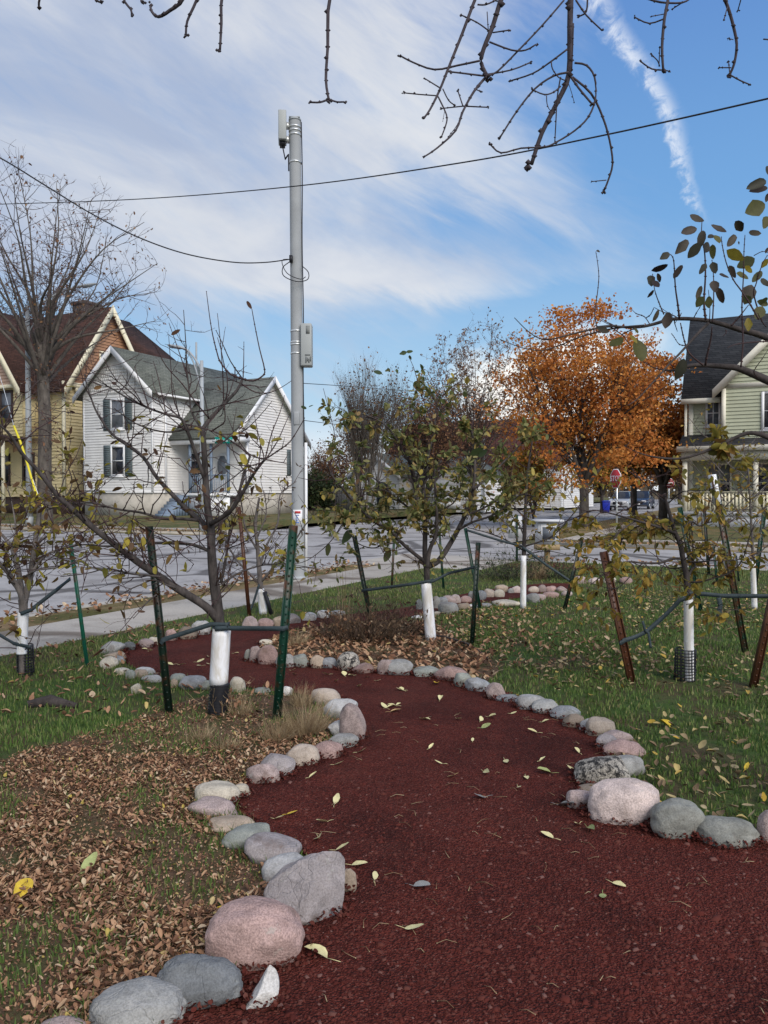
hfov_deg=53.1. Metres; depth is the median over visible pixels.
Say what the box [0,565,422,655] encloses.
sidewalk
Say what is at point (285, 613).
stake post
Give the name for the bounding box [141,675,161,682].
stone
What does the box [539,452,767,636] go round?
apple tree
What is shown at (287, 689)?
stone
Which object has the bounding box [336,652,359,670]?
stone
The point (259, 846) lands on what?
stone
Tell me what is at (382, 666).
stone
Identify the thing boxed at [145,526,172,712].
stake post
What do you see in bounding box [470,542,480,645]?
stake post
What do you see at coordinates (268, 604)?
drain pipe sleeve
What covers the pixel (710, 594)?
tie strap
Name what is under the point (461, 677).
stone
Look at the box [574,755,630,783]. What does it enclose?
stone
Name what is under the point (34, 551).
pear tree
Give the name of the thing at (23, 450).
guy guard
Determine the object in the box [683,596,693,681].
tree guard
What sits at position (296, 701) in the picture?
grass tuft
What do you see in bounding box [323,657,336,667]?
stone
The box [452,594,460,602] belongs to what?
stone
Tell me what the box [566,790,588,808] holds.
stone
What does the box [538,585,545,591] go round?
stone
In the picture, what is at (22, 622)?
tree guard
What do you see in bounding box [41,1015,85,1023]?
boulder
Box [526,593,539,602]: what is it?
stone
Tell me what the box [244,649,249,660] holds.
stone
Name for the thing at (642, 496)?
parked car
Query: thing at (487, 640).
leaf litter
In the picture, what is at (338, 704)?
stone
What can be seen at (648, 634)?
tie strap
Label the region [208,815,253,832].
stone
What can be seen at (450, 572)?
tie strap
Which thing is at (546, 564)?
tie strap
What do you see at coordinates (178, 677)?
stone
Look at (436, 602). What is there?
stone
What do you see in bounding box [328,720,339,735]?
stone
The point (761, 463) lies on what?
window
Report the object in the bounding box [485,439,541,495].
shade tree
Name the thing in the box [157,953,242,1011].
boulder
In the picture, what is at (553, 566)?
path
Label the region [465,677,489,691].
stone
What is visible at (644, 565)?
kerb
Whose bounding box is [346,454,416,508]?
white garage
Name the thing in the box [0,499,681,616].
street
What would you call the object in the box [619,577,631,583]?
stone
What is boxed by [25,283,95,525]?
street lamp
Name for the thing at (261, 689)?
stone
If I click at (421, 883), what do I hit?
fallen leaf
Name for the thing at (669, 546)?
kerb
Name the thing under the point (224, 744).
grass tuft
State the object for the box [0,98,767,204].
overhead wire
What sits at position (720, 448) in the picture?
apple tree
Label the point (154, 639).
stone
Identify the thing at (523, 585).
tree guard
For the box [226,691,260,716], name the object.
grass tuft
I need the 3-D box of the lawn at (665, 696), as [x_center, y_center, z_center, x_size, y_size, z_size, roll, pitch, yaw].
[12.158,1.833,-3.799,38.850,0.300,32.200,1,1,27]
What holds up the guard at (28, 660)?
on the lawn at (665, 696)
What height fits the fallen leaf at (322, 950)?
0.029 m
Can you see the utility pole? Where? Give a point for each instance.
(301, 345)
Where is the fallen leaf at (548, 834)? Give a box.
[541,831,559,839]
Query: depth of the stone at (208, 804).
3.82 m
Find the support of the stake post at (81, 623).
on the lawn at (665, 696)
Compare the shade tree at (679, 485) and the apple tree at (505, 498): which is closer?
the apple tree at (505, 498)
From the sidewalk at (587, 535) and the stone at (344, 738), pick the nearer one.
the stone at (344, 738)
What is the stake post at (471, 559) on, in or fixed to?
on the lawn at (665, 696)
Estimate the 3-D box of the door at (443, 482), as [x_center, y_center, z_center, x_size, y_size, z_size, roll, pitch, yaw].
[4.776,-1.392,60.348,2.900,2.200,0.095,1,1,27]
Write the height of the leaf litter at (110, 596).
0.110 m
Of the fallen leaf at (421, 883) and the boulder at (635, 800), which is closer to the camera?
the fallen leaf at (421, 883)
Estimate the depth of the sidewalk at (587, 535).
31.08 m
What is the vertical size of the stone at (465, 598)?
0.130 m
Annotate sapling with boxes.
[35,584,54,657]
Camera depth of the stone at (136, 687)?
6.17 m
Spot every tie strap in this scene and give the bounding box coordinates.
[0,634,30,648]
[20,577,70,615]
[159,621,229,644]
[212,625,288,630]
[251,584,259,609]
[361,578,432,591]
[431,565,476,582]
[466,529,522,547]
[522,546,569,580]
[619,596,686,644]
[642,621,651,647]
[686,591,767,597]
[716,597,722,616]
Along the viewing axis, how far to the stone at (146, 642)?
8.04 m
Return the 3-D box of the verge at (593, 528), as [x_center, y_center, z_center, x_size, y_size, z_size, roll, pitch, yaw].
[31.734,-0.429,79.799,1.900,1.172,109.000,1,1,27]
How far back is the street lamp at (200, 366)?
34.33 m
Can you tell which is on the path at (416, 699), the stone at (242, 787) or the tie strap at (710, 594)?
the stone at (242, 787)
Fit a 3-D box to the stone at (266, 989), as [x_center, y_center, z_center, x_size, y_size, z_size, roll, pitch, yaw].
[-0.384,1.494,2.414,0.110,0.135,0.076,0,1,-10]
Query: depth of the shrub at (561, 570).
14.62 m
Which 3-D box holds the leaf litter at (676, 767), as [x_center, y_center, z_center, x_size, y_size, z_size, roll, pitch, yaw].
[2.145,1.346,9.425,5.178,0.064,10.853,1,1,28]
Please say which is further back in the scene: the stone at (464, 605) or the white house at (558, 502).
the white house at (558, 502)
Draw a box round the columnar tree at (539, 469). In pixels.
[509,439,555,526]
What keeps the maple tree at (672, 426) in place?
on the lawn at (713, 531)
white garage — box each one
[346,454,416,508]
[415,455,503,511]
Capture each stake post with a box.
[69,544,88,665]
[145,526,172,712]
[237,507,250,615]
[272,525,297,719]
[352,535,373,627]
[391,544,394,588]
[438,536,444,588]
[464,528,481,608]
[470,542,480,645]
[563,540,583,608]
[599,551,635,681]
[677,507,702,610]
[703,511,709,573]
[708,474,748,652]
[712,546,717,580]
[735,555,739,580]
[749,599,767,687]
[756,508,766,583]
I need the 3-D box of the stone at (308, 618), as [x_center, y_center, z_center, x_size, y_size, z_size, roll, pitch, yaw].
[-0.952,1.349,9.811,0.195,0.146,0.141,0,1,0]
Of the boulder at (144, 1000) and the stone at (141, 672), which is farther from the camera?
the stone at (141, 672)
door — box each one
[192,452,199,492]
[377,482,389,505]
[428,480,461,507]
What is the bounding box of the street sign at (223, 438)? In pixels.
[212,437,231,443]
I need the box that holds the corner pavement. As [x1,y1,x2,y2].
[348,554,520,568]
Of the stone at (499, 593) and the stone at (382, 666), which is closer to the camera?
the stone at (382, 666)
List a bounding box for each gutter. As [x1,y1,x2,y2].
[1,529,198,534]
[560,545,767,552]
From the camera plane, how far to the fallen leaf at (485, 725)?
5.25 m
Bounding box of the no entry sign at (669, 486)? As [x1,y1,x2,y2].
[667,478,674,506]
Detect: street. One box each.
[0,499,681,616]
[0,530,767,568]
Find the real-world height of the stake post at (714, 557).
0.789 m
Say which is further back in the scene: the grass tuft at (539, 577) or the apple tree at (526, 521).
the grass tuft at (539, 577)
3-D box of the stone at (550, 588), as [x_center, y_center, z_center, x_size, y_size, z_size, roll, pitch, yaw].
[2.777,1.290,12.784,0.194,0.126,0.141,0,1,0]
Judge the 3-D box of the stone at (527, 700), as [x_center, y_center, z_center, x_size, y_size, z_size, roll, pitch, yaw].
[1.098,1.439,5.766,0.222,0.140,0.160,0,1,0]
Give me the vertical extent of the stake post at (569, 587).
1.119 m
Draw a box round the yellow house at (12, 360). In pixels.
[0,300,175,513]
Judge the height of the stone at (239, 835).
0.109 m
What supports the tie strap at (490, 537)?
attached to the stake post at (471, 559)
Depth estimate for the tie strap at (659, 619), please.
6.55 m
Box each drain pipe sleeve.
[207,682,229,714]
[263,591,272,614]
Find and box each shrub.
[461,542,549,581]
[526,550,597,579]
[592,514,655,534]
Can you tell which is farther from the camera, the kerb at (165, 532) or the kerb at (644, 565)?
the kerb at (165, 532)
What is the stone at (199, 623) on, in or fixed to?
on the lawn at (665, 696)
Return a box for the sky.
[0,0,767,490]
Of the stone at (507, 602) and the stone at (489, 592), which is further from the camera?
the stone at (489, 592)
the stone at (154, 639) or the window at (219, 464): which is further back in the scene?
the window at (219, 464)
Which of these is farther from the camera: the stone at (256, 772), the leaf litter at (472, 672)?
the leaf litter at (472, 672)
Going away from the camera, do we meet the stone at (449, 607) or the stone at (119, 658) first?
the stone at (119, 658)
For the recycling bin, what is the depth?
61.72 m
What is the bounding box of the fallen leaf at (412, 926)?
[396,923,423,928]
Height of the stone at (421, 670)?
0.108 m
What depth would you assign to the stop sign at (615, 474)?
29.46 m
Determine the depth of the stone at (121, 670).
6.85 m
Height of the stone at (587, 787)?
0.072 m
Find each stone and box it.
[100,641,125,653]
[100,656,118,668]
[102,652,125,657]
[115,656,125,661]
[115,667,129,674]
[124,642,135,649]
[125,670,135,678]
[131,683,141,693]
[135,669,147,677]
[136,667,155,674]
[138,638,153,647]
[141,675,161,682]
[149,637,157,644]
[165,629,177,640]
[170,673,185,681]
[170,679,177,686]
[178,626,197,638]
[178,675,205,689]
[188,796,237,817]
[191,620,210,634]
[195,780,240,802]
[201,680,209,689]
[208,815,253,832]
[221,822,269,848]
[230,677,245,691]
[236,783,250,796]
[242,616,258,625]
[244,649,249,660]
[244,832,301,864]
[246,763,279,782]
[246,965,278,1008]
[249,646,259,661]
[253,687,270,693]
[257,645,277,663]
[258,618,273,625]
[259,639,271,645]
[260,753,295,774]
[273,616,280,625]
[283,686,292,695]
[286,654,293,666]
[286,743,319,765]
[290,613,300,623]
[293,654,308,666]
[303,612,316,620]
[310,655,323,667]
[311,688,340,704]
[315,741,342,758]
[317,610,329,617]
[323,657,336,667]
[323,698,357,718]
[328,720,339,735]
[328,733,358,747]
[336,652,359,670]
[344,868,356,892]
[352,663,373,672]
[377,660,391,674]
[387,659,412,674]
[413,666,438,676]
[416,599,421,608]
[433,596,440,607]
[433,666,466,680]
[438,602,458,613]
[439,597,447,602]
[443,595,455,602]
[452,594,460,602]
[453,673,470,686]
[458,603,470,609]
[460,596,471,601]
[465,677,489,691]
[479,590,486,599]
[484,589,493,596]
[486,682,504,698]
[492,599,519,606]
[494,589,504,596]
[494,694,517,701]
[495,585,507,591]
[512,586,519,592]
[515,694,543,709]
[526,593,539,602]
[528,586,538,591]
[531,699,557,713]
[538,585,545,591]
[538,594,545,599]
[543,591,558,597]
[546,586,555,590]
[550,705,580,718]
[556,586,566,591]
[562,714,583,726]
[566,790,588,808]
[574,576,585,583]
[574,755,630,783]
[576,783,593,790]
[579,718,588,729]
[585,716,614,735]
[588,578,599,583]
[596,733,615,747]
[602,738,645,757]
[603,730,633,740]
[618,755,645,776]
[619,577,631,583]
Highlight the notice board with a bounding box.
[508,515,521,561]
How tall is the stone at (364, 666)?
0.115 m
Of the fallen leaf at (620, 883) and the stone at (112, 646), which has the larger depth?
the stone at (112, 646)
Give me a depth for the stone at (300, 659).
7.11 m
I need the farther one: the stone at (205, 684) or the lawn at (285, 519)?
the lawn at (285, 519)
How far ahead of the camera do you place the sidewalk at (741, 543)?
26.62 m
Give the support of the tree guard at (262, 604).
attached to the pear tree at (258, 579)
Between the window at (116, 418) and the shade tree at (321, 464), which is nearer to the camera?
the window at (116, 418)
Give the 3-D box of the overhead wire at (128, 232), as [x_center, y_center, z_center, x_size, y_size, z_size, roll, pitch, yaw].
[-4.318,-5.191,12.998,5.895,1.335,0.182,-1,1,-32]
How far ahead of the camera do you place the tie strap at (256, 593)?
10.22 m
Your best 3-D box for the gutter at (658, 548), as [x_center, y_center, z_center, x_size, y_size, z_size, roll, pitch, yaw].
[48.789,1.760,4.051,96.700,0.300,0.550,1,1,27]
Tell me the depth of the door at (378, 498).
60.62 m
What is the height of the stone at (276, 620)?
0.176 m
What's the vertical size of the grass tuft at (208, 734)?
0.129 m
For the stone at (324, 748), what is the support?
on the path at (416, 699)
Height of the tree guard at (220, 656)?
0.420 m
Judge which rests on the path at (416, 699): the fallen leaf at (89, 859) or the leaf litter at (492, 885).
the leaf litter at (492, 885)
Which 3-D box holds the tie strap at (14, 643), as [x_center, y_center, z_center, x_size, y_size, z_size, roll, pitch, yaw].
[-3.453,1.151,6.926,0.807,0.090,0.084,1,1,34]
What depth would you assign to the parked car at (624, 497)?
69.43 m
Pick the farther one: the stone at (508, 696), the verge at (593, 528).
the verge at (593, 528)
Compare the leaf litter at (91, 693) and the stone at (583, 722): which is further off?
the leaf litter at (91, 693)
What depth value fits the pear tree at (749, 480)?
10.67 m
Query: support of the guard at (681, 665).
on the lawn at (665, 696)
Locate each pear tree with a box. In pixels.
[0,291,310,656]
[0,386,175,675]
[211,451,334,596]
[670,402,765,577]
[691,437,767,570]
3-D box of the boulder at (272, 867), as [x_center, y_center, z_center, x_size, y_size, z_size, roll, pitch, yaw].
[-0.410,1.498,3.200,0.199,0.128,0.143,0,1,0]
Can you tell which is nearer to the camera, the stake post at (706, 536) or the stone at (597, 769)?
the stone at (597, 769)
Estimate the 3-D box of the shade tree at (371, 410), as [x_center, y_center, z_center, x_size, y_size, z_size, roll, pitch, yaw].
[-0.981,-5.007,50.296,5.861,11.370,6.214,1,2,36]
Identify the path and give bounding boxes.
[124,583,767,1023]
[508,562,601,569]
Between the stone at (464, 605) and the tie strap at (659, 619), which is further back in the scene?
the stone at (464, 605)
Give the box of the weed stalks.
[182,677,268,715]
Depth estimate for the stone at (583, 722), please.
5.20 m
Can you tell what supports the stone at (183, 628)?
on the lawn at (665, 696)
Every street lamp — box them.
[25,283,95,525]
[168,344,205,530]
[455,393,484,512]
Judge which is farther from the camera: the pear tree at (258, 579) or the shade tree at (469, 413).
the shade tree at (469, 413)
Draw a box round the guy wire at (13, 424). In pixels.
[0,377,42,506]
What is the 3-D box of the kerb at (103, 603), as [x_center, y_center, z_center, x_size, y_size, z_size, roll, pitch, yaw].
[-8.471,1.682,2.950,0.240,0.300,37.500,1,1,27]
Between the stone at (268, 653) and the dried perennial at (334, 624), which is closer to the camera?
the stone at (268, 653)
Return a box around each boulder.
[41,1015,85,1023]
[87,976,186,1023]
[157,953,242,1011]
[205,895,304,970]
[261,852,302,883]
[263,851,344,924]
[339,702,365,739]
[587,778,659,825]
[650,798,704,838]
[697,815,759,848]
[756,810,767,842]
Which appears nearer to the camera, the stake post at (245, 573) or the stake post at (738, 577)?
the stake post at (245, 573)
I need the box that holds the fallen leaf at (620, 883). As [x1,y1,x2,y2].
[606,879,625,886]
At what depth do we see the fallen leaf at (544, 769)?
4.39 m
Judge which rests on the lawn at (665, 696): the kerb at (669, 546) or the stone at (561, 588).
the stone at (561, 588)
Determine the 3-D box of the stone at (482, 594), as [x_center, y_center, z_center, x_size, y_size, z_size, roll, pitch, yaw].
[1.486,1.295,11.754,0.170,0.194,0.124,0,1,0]
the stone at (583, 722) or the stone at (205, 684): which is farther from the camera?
the stone at (205, 684)
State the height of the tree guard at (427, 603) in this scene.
0.664 m
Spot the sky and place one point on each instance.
(90, 90)
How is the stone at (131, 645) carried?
on the path at (416, 699)
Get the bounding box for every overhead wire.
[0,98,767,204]
[0,157,284,263]
[304,383,414,391]
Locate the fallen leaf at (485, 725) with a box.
[481,723,490,727]
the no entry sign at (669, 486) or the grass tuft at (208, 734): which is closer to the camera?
the grass tuft at (208, 734)
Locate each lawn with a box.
[0,497,611,531]
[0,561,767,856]
[603,518,767,542]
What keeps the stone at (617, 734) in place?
on the lawn at (665, 696)
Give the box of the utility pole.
[278,109,312,579]
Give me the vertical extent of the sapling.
0.699 m
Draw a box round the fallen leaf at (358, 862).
[348,860,367,864]
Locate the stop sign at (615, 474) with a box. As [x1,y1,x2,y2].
[610,469,620,533]
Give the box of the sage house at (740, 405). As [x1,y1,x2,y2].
[676,313,767,526]
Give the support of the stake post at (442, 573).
on the lawn at (665, 696)
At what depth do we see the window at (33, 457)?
50.68 m
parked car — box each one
[608,491,630,509]
[637,491,654,508]
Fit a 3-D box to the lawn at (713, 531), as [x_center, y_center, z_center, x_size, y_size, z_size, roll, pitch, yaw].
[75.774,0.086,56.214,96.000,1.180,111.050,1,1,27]
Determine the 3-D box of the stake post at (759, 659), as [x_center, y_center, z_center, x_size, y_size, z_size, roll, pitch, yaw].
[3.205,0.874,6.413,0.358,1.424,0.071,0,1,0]
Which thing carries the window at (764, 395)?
in the sage house at (740, 405)
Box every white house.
[72,342,310,515]
[385,417,593,507]
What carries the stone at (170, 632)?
on the lawn at (665, 696)
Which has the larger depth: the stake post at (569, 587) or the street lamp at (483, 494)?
the street lamp at (483, 494)
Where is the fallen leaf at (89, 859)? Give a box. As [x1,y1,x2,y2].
[74,852,97,878]
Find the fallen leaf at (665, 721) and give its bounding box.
[659,719,674,728]
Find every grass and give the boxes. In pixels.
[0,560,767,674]
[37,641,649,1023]
[335,552,353,626]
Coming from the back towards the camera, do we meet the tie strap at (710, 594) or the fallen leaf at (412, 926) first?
the tie strap at (710, 594)
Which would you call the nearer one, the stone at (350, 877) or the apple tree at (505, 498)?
the stone at (350, 877)
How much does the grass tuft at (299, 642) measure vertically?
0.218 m
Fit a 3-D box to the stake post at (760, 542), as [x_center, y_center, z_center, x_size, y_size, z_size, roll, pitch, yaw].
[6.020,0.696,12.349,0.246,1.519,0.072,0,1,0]
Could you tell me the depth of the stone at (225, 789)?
3.97 m
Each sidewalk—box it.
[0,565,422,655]
[2,524,238,532]
[559,510,687,540]
[590,539,767,544]
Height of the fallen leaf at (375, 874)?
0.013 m
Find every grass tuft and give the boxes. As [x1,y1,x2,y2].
[176,720,220,743]
[206,729,247,752]
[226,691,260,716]
[252,706,304,743]
[270,688,340,739]
[277,627,313,645]
[283,677,318,706]
[519,559,551,579]
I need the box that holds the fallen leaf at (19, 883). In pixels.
[13,878,33,901]
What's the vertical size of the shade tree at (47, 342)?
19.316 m
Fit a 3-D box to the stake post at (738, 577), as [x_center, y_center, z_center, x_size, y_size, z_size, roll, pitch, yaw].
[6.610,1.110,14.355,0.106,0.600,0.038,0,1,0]
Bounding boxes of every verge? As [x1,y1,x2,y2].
[0,565,371,631]
[1,525,224,534]
[533,506,681,539]
[563,540,767,547]
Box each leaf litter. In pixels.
[0,524,766,627]
[0,620,403,716]
[0,691,339,1023]
[260,619,502,679]
[310,712,767,1014]
[400,602,643,667]
[441,586,767,825]
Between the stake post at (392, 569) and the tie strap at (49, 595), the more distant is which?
the stake post at (392, 569)
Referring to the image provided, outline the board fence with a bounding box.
[324,488,364,509]
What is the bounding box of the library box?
[530,519,563,561]
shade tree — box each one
[0,140,171,526]
[307,429,381,488]
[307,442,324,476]
[328,346,425,511]
[356,359,484,505]
[402,307,546,512]
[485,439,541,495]
[554,441,638,512]
[643,451,687,504]
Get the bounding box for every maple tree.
[464,293,700,526]
[589,351,688,518]
[600,430,660,515]
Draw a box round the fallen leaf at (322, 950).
[305,944,340,961]
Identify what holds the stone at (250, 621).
on the lawn at (665, 696)
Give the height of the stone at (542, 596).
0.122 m
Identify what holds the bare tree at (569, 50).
on the lawn at (665, 696)
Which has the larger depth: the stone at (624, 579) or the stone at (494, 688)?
the stone at (624, 579)
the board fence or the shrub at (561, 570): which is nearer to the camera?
the shrub at (561, 570)
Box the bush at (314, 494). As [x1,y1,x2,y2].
[307,465,345,509]
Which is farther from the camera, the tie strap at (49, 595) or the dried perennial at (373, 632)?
the dried perennial at (373, 632)
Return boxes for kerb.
[0,564,350,620]
[1,526,202,534]
[519,560,767,570]
[559,542,767,550]
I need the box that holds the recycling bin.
[602,500,610,509]
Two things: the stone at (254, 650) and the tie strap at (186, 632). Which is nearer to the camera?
the tie strap at (186, 632)
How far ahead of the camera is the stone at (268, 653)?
7.24 m
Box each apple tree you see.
[270,350,556,586]
[449,418,618,557]
[497,166,767,470]
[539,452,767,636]
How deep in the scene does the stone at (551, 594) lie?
12.00 m
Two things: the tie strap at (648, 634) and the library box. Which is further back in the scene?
the library box
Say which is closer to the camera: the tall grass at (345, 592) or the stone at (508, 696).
the stone at (508, 696)
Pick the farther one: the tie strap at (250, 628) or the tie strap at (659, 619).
the tie strap at (659, 619)
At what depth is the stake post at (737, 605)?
7.81 m
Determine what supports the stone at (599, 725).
on the lawn at (665, 696)
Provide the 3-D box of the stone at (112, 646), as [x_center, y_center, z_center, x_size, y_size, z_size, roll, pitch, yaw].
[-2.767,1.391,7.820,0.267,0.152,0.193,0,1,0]
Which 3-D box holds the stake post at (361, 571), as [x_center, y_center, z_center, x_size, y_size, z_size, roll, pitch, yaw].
[-0.213,0.898,8.733,0.302,1.271,0.057,0,1,0]
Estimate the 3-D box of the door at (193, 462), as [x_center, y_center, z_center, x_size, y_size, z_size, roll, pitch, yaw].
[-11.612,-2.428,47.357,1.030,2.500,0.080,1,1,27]
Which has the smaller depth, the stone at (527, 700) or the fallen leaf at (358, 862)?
the fallen leaf at (358, 862)
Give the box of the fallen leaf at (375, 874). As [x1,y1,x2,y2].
[373,871,377,882]
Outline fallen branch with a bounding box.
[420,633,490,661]
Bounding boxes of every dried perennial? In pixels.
[302,594,389,639]
[316,582,427,644]
[344,577,446,636]
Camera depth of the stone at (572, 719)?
5.28 m
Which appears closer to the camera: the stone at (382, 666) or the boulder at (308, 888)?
the boulder at (308, 888)
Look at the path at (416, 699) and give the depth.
3.27 m
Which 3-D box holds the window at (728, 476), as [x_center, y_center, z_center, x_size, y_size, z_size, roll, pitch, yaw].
[16.988,-1.435,38.934,1.300,2.120,0.095,1,1,27]
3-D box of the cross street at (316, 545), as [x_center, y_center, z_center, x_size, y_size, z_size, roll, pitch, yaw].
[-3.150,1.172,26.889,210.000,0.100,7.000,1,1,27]
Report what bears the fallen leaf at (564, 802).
on the path at (416, 699)
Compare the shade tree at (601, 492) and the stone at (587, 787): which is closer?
the stone at (587, 787)
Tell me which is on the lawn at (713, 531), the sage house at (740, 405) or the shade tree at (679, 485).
the sage house at (740, 405)
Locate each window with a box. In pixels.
[0,390,13,421]
[0,453,10,485]
[21,453,35,485]
[109,445,124,477]
[110,398,124,430]
[216,453,226,478]
[704,403,720,427]
[706,463,731,504]
[758,462,767,504]
[760,391,767,431]
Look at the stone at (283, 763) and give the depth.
4.37 m
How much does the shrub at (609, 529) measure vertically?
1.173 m
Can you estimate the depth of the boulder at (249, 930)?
2.58 m
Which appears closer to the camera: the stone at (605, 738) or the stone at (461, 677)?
the stone at (605, 738)
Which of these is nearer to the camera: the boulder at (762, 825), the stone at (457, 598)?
the boulder at (762, 825)
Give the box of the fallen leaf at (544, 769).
[537,767,558,772]
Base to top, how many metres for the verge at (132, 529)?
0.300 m
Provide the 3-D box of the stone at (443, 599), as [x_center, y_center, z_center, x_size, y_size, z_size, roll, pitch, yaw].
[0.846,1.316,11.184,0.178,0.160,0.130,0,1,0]
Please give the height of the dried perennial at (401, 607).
0.644 m
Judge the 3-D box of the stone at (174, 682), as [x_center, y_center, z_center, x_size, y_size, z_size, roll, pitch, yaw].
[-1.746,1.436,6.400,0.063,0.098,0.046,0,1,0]
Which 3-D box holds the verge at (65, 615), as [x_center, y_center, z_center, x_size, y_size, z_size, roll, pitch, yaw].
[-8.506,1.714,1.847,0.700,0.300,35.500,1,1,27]
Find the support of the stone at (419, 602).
on the lawn at (665, 696)
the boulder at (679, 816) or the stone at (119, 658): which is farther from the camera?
the stone at (119, 658)
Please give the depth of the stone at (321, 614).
9.95 m
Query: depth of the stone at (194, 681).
6.32 m
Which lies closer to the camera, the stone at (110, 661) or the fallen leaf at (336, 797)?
the fallen leaf at (336, 797)
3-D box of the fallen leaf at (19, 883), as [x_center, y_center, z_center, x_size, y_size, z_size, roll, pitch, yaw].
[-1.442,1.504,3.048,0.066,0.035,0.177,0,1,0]
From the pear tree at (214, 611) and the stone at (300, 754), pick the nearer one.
the stone at (300, 754)
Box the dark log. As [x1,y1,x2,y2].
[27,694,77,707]
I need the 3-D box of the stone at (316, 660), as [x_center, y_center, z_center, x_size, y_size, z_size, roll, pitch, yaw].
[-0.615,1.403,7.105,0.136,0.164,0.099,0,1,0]
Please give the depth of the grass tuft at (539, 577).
14.53 m
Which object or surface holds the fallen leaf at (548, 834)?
on the path at (416, 699)
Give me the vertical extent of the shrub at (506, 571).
0.800 m
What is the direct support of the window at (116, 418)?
in the white house at (102, 450)
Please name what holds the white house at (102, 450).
on the lawn at (285, 519)
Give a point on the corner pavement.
(453, 560)
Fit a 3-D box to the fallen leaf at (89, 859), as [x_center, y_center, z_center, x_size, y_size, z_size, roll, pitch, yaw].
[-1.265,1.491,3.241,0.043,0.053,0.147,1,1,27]
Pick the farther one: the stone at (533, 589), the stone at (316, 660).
the stone at (533, 589)
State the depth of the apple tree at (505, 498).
8.34 m
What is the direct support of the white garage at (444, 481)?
on the lawn at (285, 519)
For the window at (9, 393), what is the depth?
48.99 m
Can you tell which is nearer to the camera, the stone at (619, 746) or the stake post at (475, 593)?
the stone at (619, 746)
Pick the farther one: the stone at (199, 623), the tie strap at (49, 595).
the stone at (199, 623)
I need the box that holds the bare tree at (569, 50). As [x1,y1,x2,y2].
[37,0,767,193]
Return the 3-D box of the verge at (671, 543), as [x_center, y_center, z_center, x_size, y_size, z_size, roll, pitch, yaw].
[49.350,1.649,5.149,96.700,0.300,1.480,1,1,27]
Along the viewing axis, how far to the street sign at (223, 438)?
34.13 m
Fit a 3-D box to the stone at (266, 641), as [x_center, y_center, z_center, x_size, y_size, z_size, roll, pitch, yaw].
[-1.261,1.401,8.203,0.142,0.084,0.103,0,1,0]
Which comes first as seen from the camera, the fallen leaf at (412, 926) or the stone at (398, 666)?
the fallen leaf at (412, 926)
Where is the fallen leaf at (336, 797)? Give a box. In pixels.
[333,793,339,804]
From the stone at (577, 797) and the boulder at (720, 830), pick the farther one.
the stone at (577, 797)
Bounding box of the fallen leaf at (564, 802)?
[551,801,573,804]
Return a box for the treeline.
[310,468,687,498]
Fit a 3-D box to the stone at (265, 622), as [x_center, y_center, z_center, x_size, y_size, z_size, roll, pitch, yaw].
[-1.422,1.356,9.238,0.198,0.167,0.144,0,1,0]
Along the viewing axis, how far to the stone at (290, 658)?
7.11 m
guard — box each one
[13,425,43,506]
[16,612,28,654]
[16,643,34,675]
[209,628,230,686]
[258,588,266,613]
[421,583,435,640]
[520,555,525,609]
[673,647,696,682]
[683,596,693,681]
[750,561,757,608]
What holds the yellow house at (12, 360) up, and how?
on the lawn at (285, 519)
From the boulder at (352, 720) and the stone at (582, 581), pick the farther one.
the stone at (582, 581)
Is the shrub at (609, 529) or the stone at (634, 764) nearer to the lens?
the stone at (634, 764)
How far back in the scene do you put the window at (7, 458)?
51.48 m
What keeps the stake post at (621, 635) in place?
on the lawn at (665, 696)

